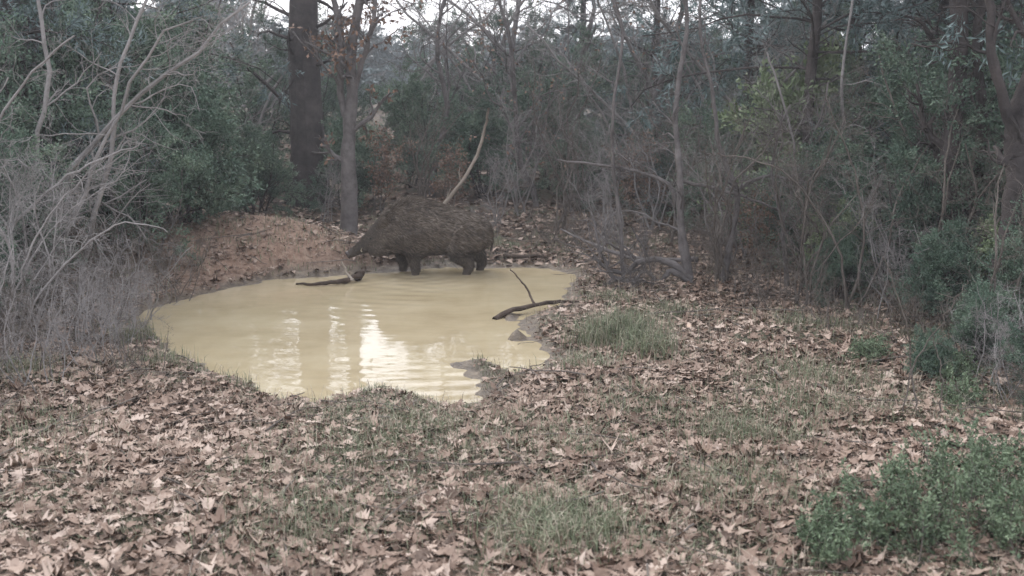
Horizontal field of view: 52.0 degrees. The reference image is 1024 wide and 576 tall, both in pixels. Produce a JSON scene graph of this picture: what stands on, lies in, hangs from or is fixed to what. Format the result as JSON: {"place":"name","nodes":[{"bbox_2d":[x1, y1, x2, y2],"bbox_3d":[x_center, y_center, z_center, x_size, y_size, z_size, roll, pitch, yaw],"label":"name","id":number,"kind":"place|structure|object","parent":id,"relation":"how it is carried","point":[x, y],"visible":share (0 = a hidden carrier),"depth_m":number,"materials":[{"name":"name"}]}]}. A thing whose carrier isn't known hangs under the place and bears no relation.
{"place":"outdoors","nodes":[
{"label":"outdoors","id":0,"kind":"place"},
{"bbox_2d":[137,267,575,405],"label":"pond water","id":1,"kind":"structure","parent":0,"point":[422,330],"depth_m":8.66,"materials":[{"name":"beige liquid"}]},
{"bbox_2d":[345,194,494,275],"bbox_3d":[-0.990,-0.536,11.342,1.630,0.970,0.646,-1,10,-4],"label":"wild boar","id":2,"kind":"object","parent":1,"relation":"in","point":[411,231],"visible":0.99,"depth_m":11.19,"materials":[{"name":"black"}]},
{"bbox_2d":[75,0,900,91],"label":"sky","id":3,"kind":"structure","parent":0,"point":[280,2],"materials":[{"name":"white"}]},
{"bbox_2d":[0,98,1023,575],"bbox_3d":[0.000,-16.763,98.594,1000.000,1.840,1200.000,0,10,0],"label":"ground","id":4,"kind":"structure","parent":0,"point":[280,252],"depth_m":9.33,"materials":[{"name":"soil"}]},
{"bbox_2d":[0,4,68,247],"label":"juniper shrub","id":5,"kind":"object","parent":4,"relation":"on","point":[25,115],"visible":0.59,"depth_m":9.32,"materials":[{"name":"green plant"}]},
{"bbox_2d":[0,121,86,293],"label":"juniper shrub","id":6,"kind":"object","parent":4,"relation":"on","point":[43,149],"visible":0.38,"depth_m":8.79,"materials":[{"name":"green plant"}]},
{"bbox_2d":[0,278,103,393],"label":"twig thicket","id":7,"kind":"object","parent":4,"relation":"on","point":[45,340],"visible":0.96,"depth_m":6.56,"materials":[{"name":"grey plant"}]},
{"bbox_2d":[0,271,104,369],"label":"twig thicket","id":8,"kind":"object","parent":4,"relation":"on","point":[13,306],"visible":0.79,"depth_m":6.88,"materials":[{"name":"grey plant"}]},
{"bbox_2d":[0,105,121,318],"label":"bare shrub","id":9,"kind":"object","parent":4,"relation":"on","point":[21,205],"visible":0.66,"depth_m":8.49,"materials":[{"name":"grey plant"}]},
{"bbox_2d":[0,163,126,338],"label":"bare shrub","id":10,"kind":"object","parent":4,"relation":"on","point":[9,236],"visible":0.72,"depth_m":7.74,"materials":[{"name":"grey plant"}]},
{"bbox_2d":[0,27,148,264],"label":"grey sapling","id":11,"kind":"object","parent":4,"relation":"on","point":[40,65],"visible":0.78,"depth_m":8.30,"materials":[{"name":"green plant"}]},
{"bbox_2d":[0,0,155,247],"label":"juniper shrub","id":12,"kind":"object","parent":4,"relation":"on","point":[78,101],"visible":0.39,"depth_m":10.53,"materials":[{"name":"green plant"}]},
{"bbox_2d":[3,226,154,343],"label":"twig thicket","id":13,"kind":"object","parent":4,"relation":"on","point":[74,322],"visible":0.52,"depth_m":8.18,"materials":[{"name":"grey plant"}]},
{"bbox_2d":[13,249,148,357],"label":"twig thicket","id":14,"kind":"object","parent":4,"relation":"on","point":[86,297],"visible":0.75,"depth_m":7.36,"materials":[{"name":"grey plant"}]},
{"bbox_2d":[0,63,166,356],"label":"grey sapling","id":15,"kind":"object","parent":4,"relation":"on","point":[55,274],"visible":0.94,"depth_m":7.05,"materials":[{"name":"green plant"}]},
{"bbox_2d":[0,0,167,254],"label":"pine tree","id":16,"kind":"object","parent":4,"relation":"on","point":[8,4],"visible":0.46,"depth_m":10.55,"materials":[{"name":"green plant"}]},
{"bbox_2d":[0,0,175,296],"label":"bare tree","id":17,"kind":"object","parent":4,"relation":"on","point":[46,104],"visible":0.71,"depth_m":9.24,"materials":[{"name":"grey plant"}]},
{"bbox_2d":[32,281,151,366],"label":"twig thicket","id":18,"kind":"object","parent":4,"relation":"on","point":[112,331],"visible":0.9,"depth_m":7.07,"materials":[{"name":"grey plant"}]},
{"bbox_2d":[57,260,164,347],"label":"twig thicket","id":19,"kind":"object","parent":4,"relation":"on","point":[119,301],"visible":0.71,"depth_m":7.88,"materials":[{"name":"grey plant"}]},
{"bbox_2d":[53,219,193,319],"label":"twig thicket","id":20,"kind":"object","parent":4,"relation":"on","point":[138,285],"visible":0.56,"depth_m":8.76,"materials":[{"name":"grey plant"}]},
{"bbox_2d":[52,92,212,265],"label":"juniper shrub","id":21,"kind":"object","parent":4,"relation":"on","point":[154,179],"visible":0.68,"depth_m":10.55,"materials":[{"name":"green plant"}]},
{"bbox_2d":[38,12,236,247],"bbox_3d":[-4.316,-1.690,11.421,1.748,2.495,2.158,5,12,26],"label":"juniper shrub","id":22,"kind":"object","parent":4,"relation":"on","point":[86,109],"visible":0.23,"depth_m":11.09,"materials":[{"name":"green plant"}]},
{"bbox_2d":[0,0,295,289],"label":"bare tree","id":23,"kind":"object","parent":4,"relation":"on","point":[108,128],"visible":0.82,"depth_m":9.18,"materials":[{"name":"grey plant"}]},
{"bbox_2d":[0,0,303,220],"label":"pine tree","id":24,"kind":"object","parent":4,"relation":"on","point":[235,50],"visible":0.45,"depth_m":12.54,"materials":[{"name":"green plant"}]},
{"bbox_2d":[43,0,267,227],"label":"juniper shrub","id":25,"kind":"object","parent":4,"relation":"on","point":[150,41],"visible":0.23,"depth_m":11.64,"materials":[{"name":"green plant"}]},
{"bbox_2d":[57,0,273,209],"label":"juniper shrub","id":26,"kind":"object","parent":4,"relation":"on","point":[261,62],"visible":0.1,"depth_m":13.65,"materials":[{"name":"green plant"}]},
{"bbox_2d":[94,50,266,225],"bbox_3d":[-3.665,-1.590,11.884,2.188,2.173,2.013,5,12,27],"label":"juniper shrub","id":27,"kind":"object","parent":4,"relation":"on","point":[222,120],"visible":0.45,"depth_m":11.51,"materials":[{"name":"green plant"}]},
{"bbox_2d":[209,116,309,215],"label":"juniper shrub","id":28,"kind":"object","parent":4,"relation":"on","point":[268,157],"visible":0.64,"depth_m":14.63,"materials":[{"name":"green plant"}]},
{"bbox_2d":[200,0,325,173],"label":"juniper shrub","id":29,"kind":"object","parent":4,"relation":"on","point":[258,107],"visible":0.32,"depth_m":16.37,"materials":[{"name":"green plant"}]},
{"bbox_2d":[225,0,359,208],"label":"pine tree","id":30,"kind":"object","parent":4,"relation":"on","point":[306,125],"visible":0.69,"depth_m":15.60,"materials":[{"name":"brown plant"}]},
{"bbox_2d":[278,3,386,156],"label":"juniper shrub","id":31,"kind":"object","parent":4,"relation":"on","point":[330,93],"visible":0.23,"depth_m":18.72,"materials":[{"name":"green plant"}]},
{"bbox_2d":[297,111,397,213],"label":"juniper shrub","id":32,"kind":"object","parent":4,"relation":"on","point":[364,183],"visible":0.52,"depth_m":15.37,"materials":[{"name":"green plant"}]},
{"bbox_2d":[289,0,422,235],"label":"young oak tree","id":33,"kind":"object","parent":4,"relation":"on","point":[346,159],"visible":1,"depth_m":12.32,"materials":[{"name":"grey plant"}]},
{"bbox_2d":[355,117,417,213],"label":"oak scrub","id":34,"kind":"object","parent":4,"relation":"on","point":[385,165],"visible":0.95,"depth_m":15.02,"materials":[{"name":"brown plant"}]},
{"bbox_2d":[370,51,461,187],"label":"juniper shrub","id":35,"kind":"object","parent":4,"relation":"on","point":[409,94],"visible":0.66,"depth_m":16.59,"materials":[{"name":"green plant"}]},
{"bbox_2d":[380,83,486,198],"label":"bare shrub","id":36,"kind":"object","parent":4,"relation":"on","point":[420,191],"visible":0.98,"depth_m":14.26,"materials":[{"name":"brown plant"}]},
{"bbox_2d":[364,0,509,196],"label":"bare tree","id":37,"kind":"object","parent":4,"relation":"on","point":[437,49],"visible":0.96,"depth_m":15.71,"materials":[{"name":"grey plant"}]},
{"bbox_2d":[357,0,531,162],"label":"bare tree","id":38,"kind":"object","parent":4,"relation":"on","point":[432,60],"visible":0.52,"depth_m":17.28,"materials":[{"name":"grey plant"}]},
{"bbox_2d":[393,0,510,147],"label":"bare tree","id":39,"kind":"object","parent":4,"relation":"on","point":[452,88],"visible":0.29,"depth_m":18.74,"materials":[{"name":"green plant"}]},
{"bbox_2d":[344,0,581,180],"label":"bare tree","id":40,"kind":"object","parent":4,"relation":"on","point":[399,5],"visible":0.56,"depth_m":16.66,"materials":[{"name":"grey plant"}]},
{"bbox_2d":[406,76,545,201],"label":"juniper shrub","id":41,"kind":"object","parent":4,"relation":"on","point":[467,125],"visible":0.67,"depth_m":16.02,"materials":[{"name":"green plant"}]},
{"bbox_2d":[401,0,590,130],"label":"bare tree","id":42,"kind":"object","parent":4,"relation":"on","point":[516,26],"visible":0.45,"depth_m":18.80,"materials":[{"name":"grey plant"}]},
{"bbox_2d":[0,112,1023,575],"bbox_3d":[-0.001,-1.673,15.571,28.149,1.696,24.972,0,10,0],"label":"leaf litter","id":43,"kind":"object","parent":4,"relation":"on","point":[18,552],"visible":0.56,"depth_m":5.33,"materials":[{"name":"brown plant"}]},
{"bbox_2d":[0,193,1023,575],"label":"grass","id":44,"kind":"structure","parent":4,"relation":"on","point":[610,329],"depth_m":5.59,"materials":[{"name":"plant"}]},
{"bbox_2d":[0,210,1023,575],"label":"scattered twigs","id":45,"kind":"object","parent":4,"relation":"on","point":[488,404],"visible":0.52,"depth_m":6.03,"materials":[{"name":"brown wood"}]},
{"bbox_2d":[16,0,1023,125],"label":"background forest","id":46,"kind":"object","parent":4,"relation":"on","point":[370,66],"visible":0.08,"depth_m":27.06,"materials":[{"name":"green plant"}]},
{"bbox_2d":[433,0,609,210],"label":"bare tree","id":47,"kind":"object","parent":4,"relation":"on","point":[513,90],"visible":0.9,"depth_m":14.55,"materials":[{"name":"grey plant"}]},
{"bbox_2d":[479,74,578,215],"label":"bare shrub","id":48,"kind":"object","parent":4,"relation":"on","point":[513,135],"visible":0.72,"depth_m":14.60,"materials":[{"name":"brown plant"}]},
{"bbox_2d":[516,98,595,232],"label":"bare shrub","id":49,"kind":"object","parent":4,"relation":"on","point":[565,198],"visible":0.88,"depth_m":13.64,"materials":[{"name":"grey plant"}]},
{"bbox_2d":[485,39,628,214],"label":"bare shrub","id":50,"kind":"object","parent":4,"relation":"on","point":[564,131],"visible":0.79,"depth_m":14.67,"materials":[{"name":"grey plant"}]},
{"bbox_2d":[534,115,623,213],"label":"juniper shrub","id":51,"kind":"object","parent":4,"relation":"on","point":[586,158],"visible":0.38,"depth_m":15.58,"materials":[{"name":"green plant"}]},
{"bbox_2d":[553,99,643,226],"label":"bare shrub","id":52,"kind":"object","parent":4,"relation":"on","point":[602,150],"visible":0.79,"depth_m":13.91,"materials":[{"name":"grey plant"}]},
{"bbox_2d":[485,1,713,211],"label":"bare tree","id":53,"kind":"object","parent":4,"relation":"on","point":[589,88],"visible":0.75,"depth_m":14.59,"materials":[{"name":"grey plant"}]},
{"bbox_2d":[527,0,755,180],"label":"bare tree","id":54,"kind":"object","parent":4,"relation":"on","point":[634,55],"visible":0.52,"depth_m":15.58,"materials":[{"name":"grey plant"}]},
{"bbox_2d":[575,0,741,162],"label":"bare tree","id":55,"kind":"object","parent":4,"relation":"on","point":[654,10],"visible":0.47,"depth_m":14.42,"materials":[{"name":"grey plant"}]},
{"bbox_2d":[582,0,737,190],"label":"pine tree","id":56,"kind":"object","parent":4,"relation":"on","point":[659,3],"visible":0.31,"depth_m":16.28,"materials":[{"name":"green plant"}]},
{"bbox_2d":[599,84,721,229],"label":"bare shrub","id":57,"kind":"object","parent":4,"relation":"on","point":[657,197],"visible":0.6,"depth_m":13.99,"materials":[{"name":"grey plant"}]},
{"bbox_2d":[609,64,739,243],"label":"bare shrub","id":58,"kind":"object","parent":4,"relation":"on","point":[687,166],"visible":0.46,"depth_m":12.84,"materials":[{"name":"grey plant"}]},
{"bbox_2d":[606,0,753,198],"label":"bare tree","id":59,"kind":"object","parent":4,"relation":"on","point":[682,14],"visible":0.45,"depth_m":15.34,"materials":[{"name":"grey plant"}]},
{"bbox_2d":[620,98,740,217],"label":"juniper shrub","id":60,"kind":"object","parent":4,"relation":"on","point":[667,167],"visible":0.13,"depth_m":14.64,"materials":[{"name":"green plant"}]},
{"bbox_2d":[604,11,766,169],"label":"juniper shrub","id":61,"kind":"object","parent":4,"relation":"on","point":[703,79],"visible":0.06,"depth_m":16.97,"materials":[{"name":"green plant"}]},
{"bbox_2d":[532,0,878,290],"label":"dead shrub","id":62,"kind":"object","parent":4,"relation":"on","point":[683,247],"visible":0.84,"depth_m":10.16,"materials":[{"name":"grey plant"}]},
{"bbox_2d":[643,105,795,260],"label":"bare shrub","id":63,"kind":"object","parent":4,"relation":"on","point":[730,186],"visible":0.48,"depth_m":11.29,"materials":[{"name":"grey plant"}]},
{"bbox_2d":[640,0,842,225],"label":"pine tree","id":64,"kind":"object","parent":4,"relation":"on","point":[745,49],"visible":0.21,"depth_m":13.78,"materials":[{"name":"green plant"}]},
{"bbox_2d":[667,87,817,283],"bbox_3d":[2.135,-0.914,9.942,1.229,1.961,1.596,-1,10,-6],"label":"bare shrub","id":65,"kind":"object","parent":4,"relation":"on","point":[718,246],"visible":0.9,"depth_m":9.99,"materials":[{"name":"grey plant"}]},
{"bbox_2d":[681,0,859,230],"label":"bare tree","id":66,"kind":"object","parent":4,"relation":"on","point":[793,71],"visible":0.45,"depth_m":11.72,"materials":[{"name":"grey plant"}]},
{"bbox_2d":[731,63,859,285],"bbox_3d":[2.542,-0.992,9.744,1.202,2.158,0.982,-7,13,-35],"label":"bare tree","id":67,"kind":"object","parent":4,"relation":"on","point":[783,119],"visible":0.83,"depth_m":9.76,"materials":[{"name":"grey plant"}]},
{"bbox_2d":[697,30,904,251],"bbox_3d":[3.405,-1.634,12.137,2.747,2.583,1.905,-8,13,-35],"label":"laurel shrub","id":68,"kind":"object","parent":4,"relation":"on","point":[787,102],"visible":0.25,"depth_m":11.77,"materials":[{"name":"green plant"}]},
{"bbox_2d":[596,0,1008,250],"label":"pine tree","id":69,"kind":"object","parent":4,"relation":"on","point":[815,16],"visible":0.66,"depth_m":11.46,"materials":[{"name":"green plant"}]},
{"bbox_2d":[726,93,881,284],"bbox_3d":[2.779,-0.848,9.677,1.229,1.961,1.596,6,12,29],"label":"bare shrub","id":70,"kind":"object","parent":4,"relation":"on","point":[802,203],"visible":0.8,"depth_m":9.73,"materials":[{"name":"grey plant"}]},
{"bbox_2d":[690,93,937,309],"bbox_3d":[2.556,-0.696,8.964,2.105,1.923,0.810,0,10,0],"label":"grey sapling","id":71,"kind":"object","parent":4,"relation":"on","point":[800,186],"visible":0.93,"depth_m":8.92,"materials":[{"name":"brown plant"}]},
{"bbox_2d":[743,114,888,278],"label":"juniper shrub","id":72,"kind":"object","parent":4,"relation":"on","point":[848,144],"visible":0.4,"depth_m":10.25,"materials":[{"name":"green plant"}]},
{"bbox_2d":[764,42,881,273],"bbox_3d":[3.079,-1.244,10.402,1.091,2.397,1.336,0,10,2],"label":"bare tree","id":73,"kind":"object","parent":4,"relation":"on","point":[819,122],"visible":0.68,"depth_m":10.22,"materials":[{"name":"grey plant"}]},
{"bbox_2d":[747,0,903,248],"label":"grey sapling","id":74,"kind":"object","parent":4,"relation":"on","point":[843,62],"visible":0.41,"depth_m":10.61,"materials":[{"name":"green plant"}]},
{"bbox_2d":[759,148,898,307],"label":"bare shrub","id":75,"kind":"object","parent":4,"relation":"on","point":[817,256],"visible":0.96,"depth_m":9.14,"materials":[{"name":"grey plant"}]},
{"bbox_2d":[737,0,930,166],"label":"pine tree","id":76,"kind":"object","parent":4,"relation":"on","point":[853,19],"visible":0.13,"depth_m":11.90,"materials":[{"name":"green plant"}]},
{"bbox_2d":[787,491,888,572],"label":"green undergrowth","id":77,"kind":"object","parent":4,"relation":"on","point":[819,531],"visible":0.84,"depth_m":4.17,"materials":[{"name":"green leaves"},{"name":"brown twig bark"}]},
{"bbox_2d":[802,223,883,307],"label":"juniper shrub","id":78,"kind":"object","parent":4,"relation":"on","point":[849,265],"visible":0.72,"depth_m":9.35,"materials":[{"name":"green plant"}]},
{"bbox_2d":[807,457,921,557],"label":"green undergrowth","id":79,"kind":"object","parent":4,"relation":"on","point":[890,516],"visible":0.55,"depth_m":4.29,"materials":[{"name":"green leaves"},{"name":"brown twig bark"}]},
{"bbox_2d":[825,133,945,303],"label":"bare shrub","id":80,"kind":"object","parent":4,"relation":"on","point":[868,228],"visible":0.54,"depth_m":9.15,"materials":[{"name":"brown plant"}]},
{"bbox_2d":[809,30,981,255],"bbox_3d":[4.014,-1.496,11.187,2.159,2.602,2.186,5,12,27],"label":"juniper shrub","id":81,"kind":"object","parent":4,"relation":"on","point":[871,92],"visible":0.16,"depth_m":11.13,"materials":[{"name":"green plant"}]},
{"bbox_2d":[836,109,975,290],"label":"juniper shrub","id":82,"kind":"object","parent":4,"relation":"on","point":[910,200],"visible":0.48,"depth_m":9.13,"materials":[{"name":"green plant"}]},
{"bbox_2d":[810,0,1023,201],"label":"pine tree","id":83,"kind":"object","parent":4,"relation":"on","point":[883,12],"visible":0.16,"depth_m":10.72,"materials":[{"name":"green plant"}]},
{"bbox_2d":[829,11,1009,288],"bbox_3d":[3.827,-1.260,9.998,1.638,2.615,2.128,10,14,42],"label":"bare shrub","id":84,"kind":"object","parent":4,"relation":"on","point":[902,127],"visible":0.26,"depth_m":9.70,"materials":[{"name":"grey plant"}]},
{"bbox_2d":[836,7,1023,254],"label":"juniper shrub","id":85,"kind":"object","parent":4,"relation":"on","point":[908,77],"visible":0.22,"depth_m":9.69,"materials":[{"name":"green plant"}]},
{"bbox_2d":[901,323,965,380],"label":"juniper shrub","id":86,"kind":"object","parent":4,"relation":"on","point":[929,358],"visible":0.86,"depth_m":6.85,"materials":[{"name":"green plant"}]},
{"bbox_2d":[882,211,985,325],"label":"juniper shrub","id":87,"kind":"object","parent":4,"relation":"on","point":[934,257],"visible":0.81,"depth_m":8.16,"materials":[{"name":"green plant"}]},
{"bbox_2d":[875,82,1004,291],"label":"bare shrub","id":88,"kind":"object","parent":4,"relation":"on","point":[944,201],"visible":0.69,"depth_m":8.51,"materials":[{"name":"grey plant"}]},
{"bbox_2d":[869,427,1015,543],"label":"green undergrowth","id":89,"kind":"object","parent":4,"relation":"on","point":[899,463],"visible":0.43,"depth_m":4.59,"materials":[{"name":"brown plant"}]},
{"bbox_2d":[882,70,1014,290],"bbox_3d":[4.112,-0.838,8.894,1.398,1.996,1.726,-8,13,-37],"label":"juniper shrub","id":90,"kind":"object","parent":4,"relation":"on","point":[973,145],"visible":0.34,"depth_m":8.81,"materials":[{"name":"green plant"}]},
{"bbox_2d":[878,463,1023,573],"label":"green undergrowth","id":91,"kind":"object","parent":4,"relation":"on","point":[963,534],"visible":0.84,"depth_m":4.19,"materials":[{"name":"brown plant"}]},
{"bbox_2d":[879,0,1023,136],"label":"pine tree","id":92,"kind":"object","parent":4,"relation":"on","point":[972,5],"visible":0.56,"depth_m":8.16,"materials":[{"name":"green plant"}]},
{"bbox_2d":[888,441,1023,563],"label":"green undergrowth","id":93,"kind":"object","parent":4,"relation":"on","point":[1019,495],"visible":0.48,"depth_m":4.30,"materials":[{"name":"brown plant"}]},
{"bbox_2d":[889,0,1023,276],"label":"dark trunk tree","id":94,"kind":"object","parent":4,"relation":"on","point":[981,98],"visible":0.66,"depth_m":8.90,"materials":[{"name":"brown plant"}]},
{"bbox_2d":[898,0,1023,326],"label":"leaning tree","id":95,"kind":"object","parent":4,"relation":"on","point":[1012,113],"visible":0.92,"depth_m":7.79,"materials":[{"name":"brown plant"}]},
{"bbox_2d":[898,1,1023,266],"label":"juniper shrub","id":96,"kind":"object","parent":4,"relation":"on","point":[936,101],"visible":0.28,"depth_m":8.80,"materials":[{"name":"green plant"}]},
{"bbox_2d":[903,399,1023,507],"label":"green undergrowth","id":97,"kind":"object","parent":4,"relation":"on","point":[943,447],"visible":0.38,"depth_m":4.80,"materials":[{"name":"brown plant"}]},
{"bbox_2d":[928,138,1023,356],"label":"bare shrub","id":98,"kind":"object","parent":4,"relation":"on","point":[997,264],"visible":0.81,"depth_m":7.28,"materials":[{"name":"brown plant"}]},
{"bbox_2d":[934,274,1022,374],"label":"juniper shrub","id":99,"kind":"object","parent":4,"relation":"on","point":[974,299],"visible":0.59,"depth_m":7.10,"materials":[{"name":"green plant"}]},
{"bbox_2d":[949,408,1023,491],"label":"green undergrowth","id":100,"kind":"object","parent":4,"relation":"on","point":[1021,467],"visible":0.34,"depth_m":4.94,"materials":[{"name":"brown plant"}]},
{"bbox_2d":[970,230,1023,342],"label":"juniper shrub","id":101,"kind":"object","parent":4,"relation":"on","point":[1012,273],"visible":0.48,"depth_m":7.38,"materials":[{"name":"green plant"}]},
{"bbox_2d":[468,0,588,158],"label":"juniper shrub","id":102,"kind":"object","parent":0,"point":[540,65],"visible":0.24,"depth_m":19.11,"materials":[{"name":"green plant"}]},
{"bbox_2d":[496,41,610,189],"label":"juniper shrub","id":103,"kind":"object","parent":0,"point":[526,107],"visible":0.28,"depth_m":16.45,"materials":[{"name":"green plant"}]},
{"bbox_2d":[567,20,672,179],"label":"juniper shrub","id":104,"kind":"object","parent":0,"point":[595,62],"visible":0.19,"depth_m":17.60,"materials":[{"name":"green plant"}]},
{"bbox_2d":[666,91,770,246],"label":"juniper shrub","id":105,"kind":"object","parent":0,"point":[685,118],"visible":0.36,"depth_m":12.48,"materials":[{"name":"green plant"}]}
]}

